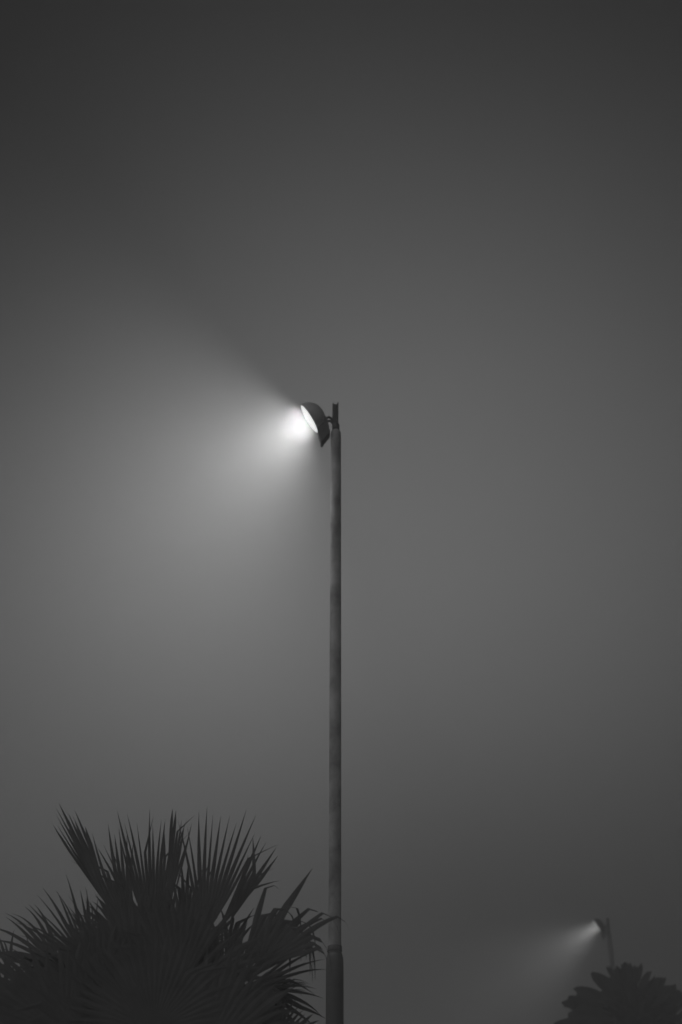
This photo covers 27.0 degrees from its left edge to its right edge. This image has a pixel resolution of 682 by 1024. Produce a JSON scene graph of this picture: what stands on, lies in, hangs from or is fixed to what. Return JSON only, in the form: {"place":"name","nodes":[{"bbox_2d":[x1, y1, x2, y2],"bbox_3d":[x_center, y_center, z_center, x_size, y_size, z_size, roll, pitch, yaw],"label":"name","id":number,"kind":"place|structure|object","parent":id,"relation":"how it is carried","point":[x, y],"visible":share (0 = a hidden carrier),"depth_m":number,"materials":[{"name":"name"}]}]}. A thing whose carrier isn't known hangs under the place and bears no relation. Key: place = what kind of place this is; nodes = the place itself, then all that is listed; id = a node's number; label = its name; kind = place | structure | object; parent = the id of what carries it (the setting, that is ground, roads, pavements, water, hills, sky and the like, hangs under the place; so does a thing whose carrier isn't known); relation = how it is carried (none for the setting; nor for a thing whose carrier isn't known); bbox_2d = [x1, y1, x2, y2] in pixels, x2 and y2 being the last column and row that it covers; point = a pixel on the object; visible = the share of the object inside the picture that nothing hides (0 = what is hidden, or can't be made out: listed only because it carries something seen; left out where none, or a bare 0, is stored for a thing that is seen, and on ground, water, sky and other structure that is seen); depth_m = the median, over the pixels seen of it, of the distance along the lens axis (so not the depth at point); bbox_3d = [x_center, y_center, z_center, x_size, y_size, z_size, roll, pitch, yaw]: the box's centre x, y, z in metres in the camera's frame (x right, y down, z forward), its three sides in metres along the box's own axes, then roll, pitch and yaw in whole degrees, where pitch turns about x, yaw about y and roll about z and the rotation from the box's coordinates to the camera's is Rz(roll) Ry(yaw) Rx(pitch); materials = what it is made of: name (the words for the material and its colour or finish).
{"place":"outdoors","nodes":[
{"label":"outdoors","id":0,"kind":"place"},
{"bbox_2d":[0,0,681,1023],"label":"sky","id":1,"kind":"structure","parent":0,"point":[455,226],"materials":[{"name":"grey"}]},
{"label":"ground","id":2,"kind":"structure","parent":0,"visible":0},
{"bbox_2d":[0,804,344,1023],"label":"fan palm","id":3,"kind":"object","parent":2,"relation":"on","point":[156,955],"visible":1,"depth_m":6.50,"materials":[{"name":"black plant"}]},
{"bbox_2d":[300,402,343,1023],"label":"street lamp","id":4,"kind":"object","parent":2,"relation":"on","point":[316,418],"visible":1,"depth_m":10.16,"materials":[{"name":"metal"}]},
{"bbox_2d":[593,918,614,971],"bbox_3d":[4.885,11.033,24.420,0.453,8.045,0.320,0,-29,0],"label":"street lamp","id":5,"kind":"object","parent":2,"relation":"on","point":[599,924],"visible":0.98,"depth_m":26.21,"materials":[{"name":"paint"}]},
{"bbox_2d":[554,962,681,1023],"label":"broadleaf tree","id":6,"kind":"object","parent":2,"relation":"on","point":[653,1000],"visible":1,"depth_m":18.97,"materials":[{"name":"plant"}]}
]}

